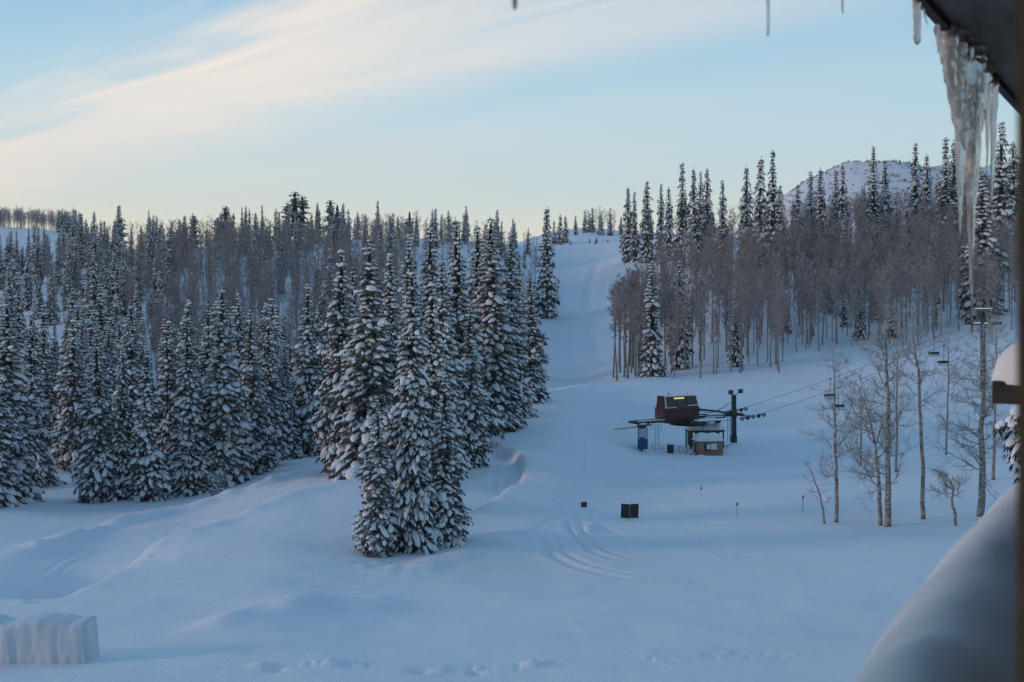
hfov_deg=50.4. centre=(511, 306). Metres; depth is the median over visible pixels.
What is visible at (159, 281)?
spruce tree
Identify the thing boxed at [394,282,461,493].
spruce tree
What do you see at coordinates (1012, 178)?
spruce tree
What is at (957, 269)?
aspen tree
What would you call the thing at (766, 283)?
aspen tree
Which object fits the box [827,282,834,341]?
aspen tree
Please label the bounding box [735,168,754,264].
spruce tree
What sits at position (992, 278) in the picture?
aspen tree
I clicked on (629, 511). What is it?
trail sign
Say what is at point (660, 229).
spruce tree
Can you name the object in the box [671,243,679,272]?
aspen tree
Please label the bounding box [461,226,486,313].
spruce tree
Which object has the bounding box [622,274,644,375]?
aspen tree
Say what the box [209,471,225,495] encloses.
spruce tree
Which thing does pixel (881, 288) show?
aspen tree
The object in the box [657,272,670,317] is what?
aspen tree
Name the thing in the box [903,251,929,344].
aspen tree
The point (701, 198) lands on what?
spruce tree
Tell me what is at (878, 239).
aspen tree
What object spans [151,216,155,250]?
spruce tree
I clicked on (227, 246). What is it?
aspen wood
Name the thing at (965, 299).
spruce tree
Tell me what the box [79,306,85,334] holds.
spruce tree
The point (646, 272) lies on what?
aspen tree
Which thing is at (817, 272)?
aspen tree
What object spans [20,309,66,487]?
spruce tree
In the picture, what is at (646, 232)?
spruce tree
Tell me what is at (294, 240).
spruce tree
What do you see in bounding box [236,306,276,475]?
spruce tree
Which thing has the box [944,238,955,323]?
aspen tree
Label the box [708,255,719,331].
aspen tree
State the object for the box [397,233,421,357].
spruce tree
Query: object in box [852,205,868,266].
aspen tree
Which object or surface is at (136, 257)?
spruce tree
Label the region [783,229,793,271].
aspen tree
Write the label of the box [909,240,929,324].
aspen tree
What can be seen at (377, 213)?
spruce tree
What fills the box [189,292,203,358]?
aspen tree
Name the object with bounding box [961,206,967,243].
aspen tree
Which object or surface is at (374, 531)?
spruce tree
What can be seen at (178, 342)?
spruce tree
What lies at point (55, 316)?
spruce tree
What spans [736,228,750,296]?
aspen tree
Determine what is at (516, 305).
spruce tree
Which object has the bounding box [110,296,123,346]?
spruce tree
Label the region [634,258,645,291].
aspen tree
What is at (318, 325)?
spruce tree
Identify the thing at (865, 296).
aspen tree
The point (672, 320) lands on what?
aspen tree
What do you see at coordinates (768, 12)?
icicle
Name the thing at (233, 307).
spruce tree
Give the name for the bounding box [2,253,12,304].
spruce tree
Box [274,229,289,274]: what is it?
spruce tree
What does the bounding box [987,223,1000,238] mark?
aspen tree
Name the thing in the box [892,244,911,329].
aspen tree
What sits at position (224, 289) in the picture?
aspen tree
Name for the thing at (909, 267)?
aspen tree
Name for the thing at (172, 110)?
sky
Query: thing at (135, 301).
spruce tree
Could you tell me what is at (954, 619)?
snow bank
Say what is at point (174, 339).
spruce tree
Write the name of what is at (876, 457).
aspen tree
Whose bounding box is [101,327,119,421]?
spruce tree
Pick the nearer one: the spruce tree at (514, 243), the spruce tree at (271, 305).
the spruce tree at (271, 305)
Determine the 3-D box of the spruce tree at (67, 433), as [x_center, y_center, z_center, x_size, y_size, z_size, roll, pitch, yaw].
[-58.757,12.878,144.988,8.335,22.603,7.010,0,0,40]
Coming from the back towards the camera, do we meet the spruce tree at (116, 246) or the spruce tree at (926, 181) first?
the spruce tree at (926, 181)
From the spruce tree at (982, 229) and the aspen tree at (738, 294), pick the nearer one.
the aspen tree at (738, 294)
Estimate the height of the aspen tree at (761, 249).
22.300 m
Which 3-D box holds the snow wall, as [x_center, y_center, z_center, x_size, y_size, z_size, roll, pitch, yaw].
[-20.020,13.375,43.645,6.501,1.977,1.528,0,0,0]
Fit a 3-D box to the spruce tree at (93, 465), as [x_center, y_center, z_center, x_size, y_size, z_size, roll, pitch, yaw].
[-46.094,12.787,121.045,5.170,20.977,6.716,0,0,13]
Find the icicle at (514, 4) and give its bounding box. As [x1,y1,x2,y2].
[512,0,516,9]
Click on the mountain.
(855, 178)
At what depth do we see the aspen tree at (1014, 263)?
225.44 m
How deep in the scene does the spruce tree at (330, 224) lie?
405.95 m
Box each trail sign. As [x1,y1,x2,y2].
[581,502,586,506]
[621,504,638,518]
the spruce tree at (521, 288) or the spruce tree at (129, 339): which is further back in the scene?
the spruce tree at (521, 288)
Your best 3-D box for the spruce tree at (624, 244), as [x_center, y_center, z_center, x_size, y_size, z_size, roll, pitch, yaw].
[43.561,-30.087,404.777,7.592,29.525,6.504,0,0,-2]
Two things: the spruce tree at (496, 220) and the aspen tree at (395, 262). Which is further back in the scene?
the spruce tree at (496, 220)
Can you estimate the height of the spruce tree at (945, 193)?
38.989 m
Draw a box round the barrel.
[667,443,673,453]
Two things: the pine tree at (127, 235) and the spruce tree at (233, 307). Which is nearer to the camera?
the spruce tree at (233, 307)
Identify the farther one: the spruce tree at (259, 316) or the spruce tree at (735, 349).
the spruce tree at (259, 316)
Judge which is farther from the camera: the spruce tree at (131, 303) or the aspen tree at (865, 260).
the aspen tree at (865, 260)
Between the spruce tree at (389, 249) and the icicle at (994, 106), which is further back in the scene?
the spruce tree at (389, 249)
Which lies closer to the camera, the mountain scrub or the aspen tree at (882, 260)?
the aspen tree at (882, 260)
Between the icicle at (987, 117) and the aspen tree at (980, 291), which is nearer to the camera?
the icicle at (987, 117)
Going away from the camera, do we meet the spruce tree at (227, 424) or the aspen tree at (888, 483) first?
the aspen tree at (888, 483)
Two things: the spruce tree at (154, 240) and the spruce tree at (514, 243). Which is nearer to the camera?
the spruce tree at (154, 240)
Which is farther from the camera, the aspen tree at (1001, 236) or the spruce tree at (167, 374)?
the aspen tree at (1001, 236)
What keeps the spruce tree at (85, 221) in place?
on the ground
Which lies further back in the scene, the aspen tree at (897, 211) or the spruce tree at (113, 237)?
the spruce tree at (113, 237)
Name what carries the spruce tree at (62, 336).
on the ground
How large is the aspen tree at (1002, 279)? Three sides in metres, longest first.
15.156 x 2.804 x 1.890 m
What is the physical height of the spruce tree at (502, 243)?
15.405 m
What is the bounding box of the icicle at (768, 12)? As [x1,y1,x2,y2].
[766,0,769,36]
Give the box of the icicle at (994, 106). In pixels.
[990,77,999,205]
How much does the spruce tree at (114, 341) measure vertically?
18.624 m
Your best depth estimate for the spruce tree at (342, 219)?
430.97 m
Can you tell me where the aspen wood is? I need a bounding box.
[0,167,1016,378]
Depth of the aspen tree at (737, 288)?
223.97 m
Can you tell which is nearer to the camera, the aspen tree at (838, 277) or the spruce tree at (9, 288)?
the aspen tree at (838, 277)
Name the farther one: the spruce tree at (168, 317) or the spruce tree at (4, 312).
the spruce tree at (168, 317)
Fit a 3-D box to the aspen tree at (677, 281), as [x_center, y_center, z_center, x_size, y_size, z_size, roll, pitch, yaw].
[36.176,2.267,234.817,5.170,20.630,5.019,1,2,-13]
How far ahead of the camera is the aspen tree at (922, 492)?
87.43 m
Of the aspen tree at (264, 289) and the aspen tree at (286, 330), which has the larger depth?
the aspen tree at (264, 289)
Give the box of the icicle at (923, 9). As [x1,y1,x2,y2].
[922,6,927,24]
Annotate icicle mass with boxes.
[933,23,994,300]
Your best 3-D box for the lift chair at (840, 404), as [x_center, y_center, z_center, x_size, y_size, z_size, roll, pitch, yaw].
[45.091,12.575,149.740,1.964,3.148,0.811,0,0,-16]
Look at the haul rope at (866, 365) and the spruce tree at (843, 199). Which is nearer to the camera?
the haul rope at (866, 365)
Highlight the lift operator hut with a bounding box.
[691,432,724,455]
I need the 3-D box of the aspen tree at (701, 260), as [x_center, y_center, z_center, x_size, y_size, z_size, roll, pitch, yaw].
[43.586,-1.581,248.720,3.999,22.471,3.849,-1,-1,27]
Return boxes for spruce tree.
[0,235,3,264]
[0,250,4,290]
[0,263,16,324]
[0,290,20,364]
[0,302,47,503]
[0,311,17,377]
[0,377,23,507]
[2,236,7,275]
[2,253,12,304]
[3,229,14,275]
[10,259,23,316]
[11,247,21,290]
[11,271,27,355]
[14,231,22,274]
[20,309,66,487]
[21,254,33,311]
[22,260,34,294]
[23,230,31,266]
[28,224,36,274]
[31,227,45,285]
[31,268,45,319]
[34,302,57,425]
[35,324,65,457]
[40,227,49,275]
[41,261,60,325]
[49,319,59,384]
[50,319,90,471]
[52,246,64,286]
[54,229,63,268]
[54,318,70,384]
[55,223,66,261]
[60,240,78,302]
[60,260,75,311]
[60,287,76,367]
[63,221,82,274]
[64,304,86,368]
[66,324,91,425]
[69,328,118,502]
[71,236,82,299]
[71,237,76,262]
[76,212,87,268]
[77,274,87,312]
[79,282,92,328]
[79,291,93,316]
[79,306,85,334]
[83,220,89,264]
[83,304,95,346]
[83,328,112,437]
[84,227,93,276]
[85,321,101,382]
[86,212,102,274]
[86,227,101,293]
[88,248,105,328]
[92,283,114,367]
[97,260,105,289]
[100,222,110,263]
[100,347,136,501]
[101,253,111,315]
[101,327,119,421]
[102,321,117,383]
[104,253,124,323]
[106,221,120,267]
[109,227,121,282]
[109,259,125,334]
[109,304,151,456]
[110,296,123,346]
[113,205,127,259]
[113,321,123,368]
[116,244,128,285]
[119,257,134,323]
[119,344,173,501]
[124,244,130,274]
[126,228,135,269]
[126,300,135,323]
[130,249,145,300]
[132,284,143,334]
[132,291,154,381]
[133,268,142,315]
[137,316,155,399]
[138,225,144,270]
[141,217,154,272]
[142,244,152,287]
[146,256,162,320]
[147,271,165,350]
[150,319,166,405]
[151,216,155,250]
[151,227,164,277]
[152,320,178,466]
[155,322,179,421]
[157,302,171,352]
[161,230,174,296]
[162,229,166,258]
[163,299,217,496]
[166,222,175,272]
[173,325,177,345]
[175,315,201,386]
[178,216,192,266]
[182,288,260,492]
[196,317,206,369]
[196,333,204,371]
[197,302,216,411]
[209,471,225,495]
[217,213,223,248]
[225,207,229,235]
[227,304,241,351]
[228,292,247,396]
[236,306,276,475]
[239,209,243,232]
[242,207,249,241]
[242,314,248,351]
[245,322,257,371]
[247,214,262,264]
[247,230,261,285]
[254,297,284,374]
[254,317,290,467]
[255,303,281,390]
[255,311,263,352]
[260,205,264,247]
[271,306,283,366]
[273,323,283,360]
[273,325,291,388]
[274,211,281,250]
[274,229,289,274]
[275,341,305,460]
[277,252,283,293]
[279,315,289,357]
[286,205,292,248]
[286,341,296,398]
[288,280,323,456]
[290,213,299,257]
[306,249,358,474]
[311,264,320,310]
[312,305,324,386]
[313,202,322,244]
[313,279,330,343]
[319,337,328,400]
[322,248,336,306]
[326,264,360,462]
[327,236,406,481]
[328,213,331,243]
[329,212,337,263]
[338,203,346,245]
[352,394,399,557]
[373,201,383,241]
[376,223,384,268]
[377,252,407,405]
[380,267,387,318]
[381,269,444,554]
[383,230,390,270]
[385,217,397,267]
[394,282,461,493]
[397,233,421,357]
[418,226,443,352]
[425,260,471,479]
[425,368,473,548]
[431,209,440,247]
[435,217,504,444]
[456,301,492,469]
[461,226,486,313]
[464,206,469,240]
[464,217,530,435]
[493,210,500,239]
[498,231,539,418]
[499,221,505,258]
[510,218,517,257]
[513,251,524,324]
[522,272,549,403]
[532,206,560,318]
[619,188,631,262]
[627,192,640,262]
[637,182,654,262]
[637,261,668,377]
[652,184,664,261]
[658,243,671,312]
[660,187,674,261]
[665,260,693,370]
[671,163,689,270]
[682,167,704,270]
[696,172,704,230]
[698,169,716,261]
[713,180,732,263]
[727,282,744,367]
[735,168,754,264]
[748,156,769,269]
[759,151,786,285]
[775,185,788,265]
[789,186,804,269]
[789,199,795,252]
[804,172,819,264]
[814,170,828,253]
[819,257,833,312]
[823,206,836,266]
[831,171,839,225]
[834,163,851,239]
[835,217,846,287]
[852,281,866,340]
[862,146,883,254]
[870,262,884,319]
[878,160,894,236]
[886,193,903,266]
[903,143,927,254]
[921,153,933,230]
[926,225,942,286]
[930,293,939,326]
[934,137,963,246]
[943,140,965,251]
[955,172,1010,320]
[960,271,969,317]
[988,122,1016,272]
[993,404,1016,483]
[1004,141,1016,264]
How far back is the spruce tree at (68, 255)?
308.65 m
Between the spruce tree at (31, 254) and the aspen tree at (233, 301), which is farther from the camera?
the spruce tree at (31, 254)
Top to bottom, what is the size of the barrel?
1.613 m
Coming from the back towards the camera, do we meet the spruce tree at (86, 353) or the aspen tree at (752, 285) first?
the aspen tree at (752, 285)
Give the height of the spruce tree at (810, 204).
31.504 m
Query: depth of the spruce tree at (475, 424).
107.41 m
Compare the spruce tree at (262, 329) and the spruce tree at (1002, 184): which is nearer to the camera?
the spruce tree at (262, 329)
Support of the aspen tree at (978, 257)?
on the ground
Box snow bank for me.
[852,483,1016,681]
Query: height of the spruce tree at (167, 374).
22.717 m
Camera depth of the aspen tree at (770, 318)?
212.42 m
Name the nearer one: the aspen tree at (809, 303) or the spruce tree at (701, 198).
the aspen tree at (809, 303)
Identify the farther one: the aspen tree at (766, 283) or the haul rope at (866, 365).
the aspen tree at (766, 283)
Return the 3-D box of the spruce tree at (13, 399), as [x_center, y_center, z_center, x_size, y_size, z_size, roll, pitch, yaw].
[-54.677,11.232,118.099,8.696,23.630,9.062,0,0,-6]
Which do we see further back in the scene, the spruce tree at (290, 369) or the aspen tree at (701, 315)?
the aspen tree at (701, 315)
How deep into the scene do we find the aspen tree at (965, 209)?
305.36 m
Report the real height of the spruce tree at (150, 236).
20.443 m
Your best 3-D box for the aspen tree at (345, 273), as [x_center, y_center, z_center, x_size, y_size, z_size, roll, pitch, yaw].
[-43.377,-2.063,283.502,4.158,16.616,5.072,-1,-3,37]
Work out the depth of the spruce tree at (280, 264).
328.41 m
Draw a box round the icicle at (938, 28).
[936,23,939,52]
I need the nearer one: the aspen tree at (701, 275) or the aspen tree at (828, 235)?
the aspen tree at (701, 275)
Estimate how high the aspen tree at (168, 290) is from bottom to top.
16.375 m
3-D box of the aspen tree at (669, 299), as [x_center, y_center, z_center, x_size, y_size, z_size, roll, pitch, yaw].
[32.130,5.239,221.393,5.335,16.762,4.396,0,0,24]
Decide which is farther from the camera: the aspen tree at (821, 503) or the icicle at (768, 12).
the aspen tree at (821, 503)
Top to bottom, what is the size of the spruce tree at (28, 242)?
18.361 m
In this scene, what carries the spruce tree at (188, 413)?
on the ground
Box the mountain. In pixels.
[729,162,1015,238]
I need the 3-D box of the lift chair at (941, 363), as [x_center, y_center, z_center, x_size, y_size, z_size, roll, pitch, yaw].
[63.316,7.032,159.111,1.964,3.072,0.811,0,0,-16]
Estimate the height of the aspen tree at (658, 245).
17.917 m
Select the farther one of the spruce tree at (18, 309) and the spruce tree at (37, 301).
the spruce tree at (37, 301)
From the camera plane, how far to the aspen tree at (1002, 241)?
260.19 m
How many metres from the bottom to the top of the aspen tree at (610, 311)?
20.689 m
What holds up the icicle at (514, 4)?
hanging from the lodge
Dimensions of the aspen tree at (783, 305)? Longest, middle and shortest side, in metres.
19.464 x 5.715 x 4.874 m
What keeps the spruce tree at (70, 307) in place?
on the ground
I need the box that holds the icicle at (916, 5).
[912,0,921,44]
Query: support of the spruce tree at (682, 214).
on the ground
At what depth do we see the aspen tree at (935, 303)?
237.83 m
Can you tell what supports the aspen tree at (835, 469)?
on the ground
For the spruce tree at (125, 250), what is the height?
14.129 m
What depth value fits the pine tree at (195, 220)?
429.17 m
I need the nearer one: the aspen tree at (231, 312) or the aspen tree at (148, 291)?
the aspen tree at (231, 312)
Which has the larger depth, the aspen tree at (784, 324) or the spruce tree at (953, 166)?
the spruce tree at (953, 166)
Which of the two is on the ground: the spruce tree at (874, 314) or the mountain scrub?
the spruce tree at (874, 314)
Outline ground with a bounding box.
[0,219,1016,681]
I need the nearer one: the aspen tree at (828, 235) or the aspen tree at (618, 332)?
the aspen tree at (618, 332)
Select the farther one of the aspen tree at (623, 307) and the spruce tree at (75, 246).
the spruce tree at (75, 246)
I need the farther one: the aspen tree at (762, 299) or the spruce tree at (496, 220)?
the spruce tree at (496, 220)
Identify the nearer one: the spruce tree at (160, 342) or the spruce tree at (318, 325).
the spruce tree at (160, 342)
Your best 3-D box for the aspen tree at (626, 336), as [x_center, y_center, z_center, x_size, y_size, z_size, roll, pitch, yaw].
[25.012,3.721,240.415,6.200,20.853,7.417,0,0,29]
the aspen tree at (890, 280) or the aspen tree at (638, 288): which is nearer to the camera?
the aspen tree at (638, 288)
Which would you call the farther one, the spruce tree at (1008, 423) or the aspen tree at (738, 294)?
the aspen tree at (738, 294)
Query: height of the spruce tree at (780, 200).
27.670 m
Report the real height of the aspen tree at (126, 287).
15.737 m
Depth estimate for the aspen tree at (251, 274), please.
279.74 m
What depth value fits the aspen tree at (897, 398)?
112.05 m
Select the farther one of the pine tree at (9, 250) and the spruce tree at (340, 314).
the pine tree at (9, 250)
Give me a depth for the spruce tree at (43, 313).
171.51 m
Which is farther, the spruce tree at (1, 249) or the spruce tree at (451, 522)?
the spruce tree at (1, 249)
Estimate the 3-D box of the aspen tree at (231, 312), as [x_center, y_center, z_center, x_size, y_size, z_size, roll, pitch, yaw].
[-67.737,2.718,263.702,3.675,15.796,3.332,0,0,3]
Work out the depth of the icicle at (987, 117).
5.66 m
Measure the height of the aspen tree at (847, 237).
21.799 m
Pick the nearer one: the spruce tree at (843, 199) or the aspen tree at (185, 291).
the aspen tree at (185, 291)
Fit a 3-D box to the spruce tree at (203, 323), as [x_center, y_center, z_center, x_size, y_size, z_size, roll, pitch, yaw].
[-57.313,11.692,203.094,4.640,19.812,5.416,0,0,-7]
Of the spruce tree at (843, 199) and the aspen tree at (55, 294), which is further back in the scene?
the spruce tree at (843, 199)
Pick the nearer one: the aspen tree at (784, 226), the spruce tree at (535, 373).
the spruce tree at (535, 373)
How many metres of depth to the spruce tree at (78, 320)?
195.13 m
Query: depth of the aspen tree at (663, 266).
279.98 m
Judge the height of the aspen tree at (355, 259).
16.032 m
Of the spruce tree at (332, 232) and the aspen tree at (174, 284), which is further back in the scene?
the spruce tree at (332, 232)
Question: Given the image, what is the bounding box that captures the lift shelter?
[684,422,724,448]
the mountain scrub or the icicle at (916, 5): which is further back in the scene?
the mountain scrub
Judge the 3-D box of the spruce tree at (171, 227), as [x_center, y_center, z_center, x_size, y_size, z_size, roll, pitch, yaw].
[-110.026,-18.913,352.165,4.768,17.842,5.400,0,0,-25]
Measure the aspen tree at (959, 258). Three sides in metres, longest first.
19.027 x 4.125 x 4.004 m
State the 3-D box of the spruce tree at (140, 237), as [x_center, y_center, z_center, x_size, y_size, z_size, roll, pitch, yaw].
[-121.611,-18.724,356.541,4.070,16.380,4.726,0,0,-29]
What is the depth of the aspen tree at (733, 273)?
232.57 m
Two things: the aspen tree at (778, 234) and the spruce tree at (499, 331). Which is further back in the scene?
the aspen tree at (778, 234)
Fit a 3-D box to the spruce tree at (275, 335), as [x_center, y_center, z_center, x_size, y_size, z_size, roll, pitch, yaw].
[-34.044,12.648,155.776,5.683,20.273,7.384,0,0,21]
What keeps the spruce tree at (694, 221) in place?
on the ground
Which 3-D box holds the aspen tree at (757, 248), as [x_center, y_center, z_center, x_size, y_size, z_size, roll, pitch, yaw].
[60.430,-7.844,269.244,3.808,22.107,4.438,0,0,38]
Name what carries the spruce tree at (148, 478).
on the ground
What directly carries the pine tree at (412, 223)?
on the ground
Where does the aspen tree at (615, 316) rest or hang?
on the ground
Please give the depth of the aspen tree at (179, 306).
242.77 m
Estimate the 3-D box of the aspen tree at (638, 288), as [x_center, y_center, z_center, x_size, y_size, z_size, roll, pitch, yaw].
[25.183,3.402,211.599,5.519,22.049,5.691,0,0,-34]
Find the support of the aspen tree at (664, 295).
on the ground
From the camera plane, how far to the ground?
76.57 m
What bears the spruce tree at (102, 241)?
on the ground
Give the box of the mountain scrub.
[753,159,1003,226]
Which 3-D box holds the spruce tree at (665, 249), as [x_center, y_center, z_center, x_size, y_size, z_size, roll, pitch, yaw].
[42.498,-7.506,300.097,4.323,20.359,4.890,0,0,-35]
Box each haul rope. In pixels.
[703,309,1015,424]
[728,294,1016,412]
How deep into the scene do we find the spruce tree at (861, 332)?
236.32 m
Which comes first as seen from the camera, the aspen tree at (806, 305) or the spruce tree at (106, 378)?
the spruce tree at (106, 378)
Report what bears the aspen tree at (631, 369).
on the ground
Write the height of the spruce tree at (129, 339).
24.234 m
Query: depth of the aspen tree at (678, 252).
304.66 m
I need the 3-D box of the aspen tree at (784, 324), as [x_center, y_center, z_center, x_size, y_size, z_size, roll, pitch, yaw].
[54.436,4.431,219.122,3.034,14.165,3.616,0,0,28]
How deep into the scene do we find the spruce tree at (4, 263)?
401.28 m
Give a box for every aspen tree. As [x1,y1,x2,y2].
[48,274,60,326]
[122,267,134,310]
[123,273,137,313]
[131,260,138,281]
[142,268,152,328]
[150,310,164,370]
[164,239,176,266]
[164,284,177,324]
[170,278,180,328]
[171,291,182,327]
[172,305,183,341]
[182,275,189,313]
[182,279,198,334]
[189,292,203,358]
[192,302,201,345]
[205,257,217,312]
[210,284,218,324]
[223,279,228,304]
[223,283,232,307]
[227,286,236,329]
[229,283,240,313]
[243,268,259,332]
[255,278,268,314]
[257,290,265,316]
[281,319,289,343]
[313,275,322,305]
[343,267,351,306]
[350,256,358,286]
[391,251,397,280]
[395,276,401,306]
[605,283,626,377]
[606,283,624,380]
[608,277,628,366]
[610,275,627,372]
[610,281,621,366]
[611,267,641,378]
[616,278,630,377]
[622,269,633,365]
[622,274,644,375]
[623,269,640,376]
[626,280,634,367]
[627,268,650,376]
[627,286,639,372]
[628,289,644,367]
[631,266,658,367]
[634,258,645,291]
[634,287,645,366]
[635,276,663,324]
[642,264,651,282]
[654,234,664,283]
[657,252,669,324]
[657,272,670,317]
[658,268,665,329]
[658,288,668,365]
[658,292,675,370]
[664,288,685,377]
[664,299,682,373]
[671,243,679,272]
[671,270,689,298]
[672,273,692,369]
[675,242,682,269]
[686,227,695,284]
[686,241,701,302]
[687,293,695,345]
[687,301,696,366]
[688,294,712,377]
[692,262,703,332]
[694,283,711,360]
[695,252,710,334]
[695,266,711,358]
[704,223,725,304]
[704,244,711,305]
[707,256,718,341]
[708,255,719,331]
[711,310,719,373]
[714,267,732,355]
[715,260,730,323]
[722,233,733,260]
[726,279,754,370]
[728,265,740,309]
[728,275,753,372]
[730,273,745,321]
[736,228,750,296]
[739,246,752,327]
[740,255,751,342]
[743,267,757,356]
[746,224,760,296]
[747,255,764,319]
[751,231,766,280]
[756,220,765,299]
[758,269,769,335]
[760,269,773,361]
[764,262,778,332]
[765,304,776,366]
[767,272,790,369]
[768,222,780,261]
[770,252,792,328]
[770,290,784,372]
[777,217,791,265]
[778,294,789,360]
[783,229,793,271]
[790,238,799,301]
[793,249,806,326]
[793,279,801,336]
[798,344,864,522]
[800,275,810,343]
[802,461,838,523]
[803,212,815,239]
[803,276,815,346]
[811,256,820,322]
[813,288,828,350]
[815,263,835,345]
[822,216,831,274]
[824,373,908,525]
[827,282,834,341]
[833,256,840,316]
[839,368,881,464]
[843,223,855,304]
[849,301,933,526]
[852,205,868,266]
[856,241,870,321]
[858,214,867,253]
[859,258,879,339]
[864,278,873,326]
[868,269,886,343]
[870,294,929,471]
[873,234,885,275]
[873,247,888,321]
[874,268,889,346]
[876,202,885,221]
[879,252,901,343]
[888,302,964,518]
[889,203,908,261]
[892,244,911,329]
[899,253,916,341]
[899,278,906,344]
[903,196,915,255]
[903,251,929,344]
[904,266,913,318]
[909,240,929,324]
[915,194,928,219]
[921,465,970,525]
[923,256,945,338]
[924,321,1009,516]
[925,314,973,454]
[926,210,935,237]
[933,272,940,329]
[938,244,949,310]
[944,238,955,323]
[947,243,962,330]
[952,233,962,309]
[953,257,963,319]
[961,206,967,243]
[961,302,1013,479]
[962,204,966,243]
[964,243,983,331]
[977,264,985,325]
[980,249,998,333]
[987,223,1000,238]
[996,226,1007,286]
[999,249,1004,306]
[1000,234,1011,295]
[1002,232,1016,329]
[1010,247,1016,302]
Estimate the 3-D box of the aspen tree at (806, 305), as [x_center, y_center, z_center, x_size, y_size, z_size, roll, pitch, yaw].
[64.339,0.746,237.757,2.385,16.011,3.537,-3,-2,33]
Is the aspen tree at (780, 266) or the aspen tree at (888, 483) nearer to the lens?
the aspen tree at (888, 483)
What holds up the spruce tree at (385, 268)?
on the ground
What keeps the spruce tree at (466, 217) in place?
on the ground
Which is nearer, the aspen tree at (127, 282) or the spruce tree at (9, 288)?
the aspen tree at (127, 282)
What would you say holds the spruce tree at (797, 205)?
on the ground
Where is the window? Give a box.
[711,444,716,449]
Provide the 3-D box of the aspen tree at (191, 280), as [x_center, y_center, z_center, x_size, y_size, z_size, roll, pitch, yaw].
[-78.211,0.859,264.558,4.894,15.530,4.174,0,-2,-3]
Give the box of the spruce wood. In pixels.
[3,207,941,338]
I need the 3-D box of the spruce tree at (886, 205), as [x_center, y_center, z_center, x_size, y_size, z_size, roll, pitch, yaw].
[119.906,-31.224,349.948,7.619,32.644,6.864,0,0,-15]
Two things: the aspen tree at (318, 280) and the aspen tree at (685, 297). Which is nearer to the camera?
the aspen tree at (685, 297)
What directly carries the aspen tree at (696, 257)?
on the ground
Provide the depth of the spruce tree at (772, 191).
299.15 m
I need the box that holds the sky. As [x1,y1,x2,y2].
[0,0,1016,248]
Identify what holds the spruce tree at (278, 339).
on the ground
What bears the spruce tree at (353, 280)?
on the ground
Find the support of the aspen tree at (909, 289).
on the ground
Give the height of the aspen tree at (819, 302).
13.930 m
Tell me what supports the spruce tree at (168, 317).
on the ground
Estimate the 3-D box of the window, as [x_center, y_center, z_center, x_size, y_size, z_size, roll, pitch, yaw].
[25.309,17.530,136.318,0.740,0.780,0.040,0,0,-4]
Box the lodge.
[921,0,1023,681]
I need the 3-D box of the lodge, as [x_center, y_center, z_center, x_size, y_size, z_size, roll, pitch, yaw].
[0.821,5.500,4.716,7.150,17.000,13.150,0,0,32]
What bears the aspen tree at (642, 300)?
on the ground
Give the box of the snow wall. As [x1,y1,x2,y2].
[0,612,99,664]
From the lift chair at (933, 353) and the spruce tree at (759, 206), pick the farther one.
the spruce tree at (759, 206)
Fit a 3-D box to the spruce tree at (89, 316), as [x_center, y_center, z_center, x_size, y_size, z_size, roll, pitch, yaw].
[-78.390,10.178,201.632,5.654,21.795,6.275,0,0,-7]
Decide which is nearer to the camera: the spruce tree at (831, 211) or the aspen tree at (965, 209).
the aspen tree at (965, 209)
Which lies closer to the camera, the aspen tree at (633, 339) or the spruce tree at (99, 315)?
the spruce tree at (99, 315)
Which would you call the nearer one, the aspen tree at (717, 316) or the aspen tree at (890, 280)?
the aspen tree at (717, 316)
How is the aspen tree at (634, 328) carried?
on the ground
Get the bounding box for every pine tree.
[0,245,21,283]
[119,218,128,246]
[188,214,199,244]
[208,217,223,242]
[220,206,230,230]
[280,203,292,237]
[284,191,305,233]
[297,195,313,234]
[319,200,338,233]
[324,205,345,239]
[405,212,414,237]
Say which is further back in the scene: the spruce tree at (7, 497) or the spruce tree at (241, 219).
the spruce tree at (241, 219)
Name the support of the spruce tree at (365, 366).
on the ground
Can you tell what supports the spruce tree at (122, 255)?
on the ground
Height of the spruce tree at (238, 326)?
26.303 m
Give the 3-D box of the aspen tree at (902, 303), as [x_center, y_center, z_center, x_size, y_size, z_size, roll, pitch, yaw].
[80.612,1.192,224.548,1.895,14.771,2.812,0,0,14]
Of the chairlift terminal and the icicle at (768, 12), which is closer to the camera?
the icicle at (768, 12)
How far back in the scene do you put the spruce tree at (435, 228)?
414.96 m
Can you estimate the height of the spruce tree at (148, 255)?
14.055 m
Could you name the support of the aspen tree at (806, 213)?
on the ground
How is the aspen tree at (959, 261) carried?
on the ground
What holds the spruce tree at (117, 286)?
on the ground
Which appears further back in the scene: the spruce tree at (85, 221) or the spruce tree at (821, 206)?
the spruce tree at (85, 221)
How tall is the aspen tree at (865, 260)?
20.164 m
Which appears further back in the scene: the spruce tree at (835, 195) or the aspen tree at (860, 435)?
the spruce tree at (835, 195)
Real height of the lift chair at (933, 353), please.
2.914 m
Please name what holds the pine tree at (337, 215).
on the ground
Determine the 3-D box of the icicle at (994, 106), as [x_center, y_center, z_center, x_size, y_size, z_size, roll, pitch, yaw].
[2.588,-0.887,5.844,0.065,0.687,0.062,0,0,0]
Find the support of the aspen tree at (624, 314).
on the ground
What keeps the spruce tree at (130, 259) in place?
on the ground
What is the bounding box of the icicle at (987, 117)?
[985,85,990,173]
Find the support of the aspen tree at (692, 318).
on the ground
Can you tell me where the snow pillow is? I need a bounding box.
[991,342,1016,384]
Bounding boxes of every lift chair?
[824,378,837,398]
[832,389,846,409]
[928,337,941,356]
[938,344,951,365]
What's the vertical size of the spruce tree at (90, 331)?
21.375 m
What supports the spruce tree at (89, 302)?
on the ground
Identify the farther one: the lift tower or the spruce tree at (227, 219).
the spruce tree at (227, 219)
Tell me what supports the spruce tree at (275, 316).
on the ground
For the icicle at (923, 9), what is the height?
0.105 m
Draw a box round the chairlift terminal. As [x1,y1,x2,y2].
[614,389,765,450]

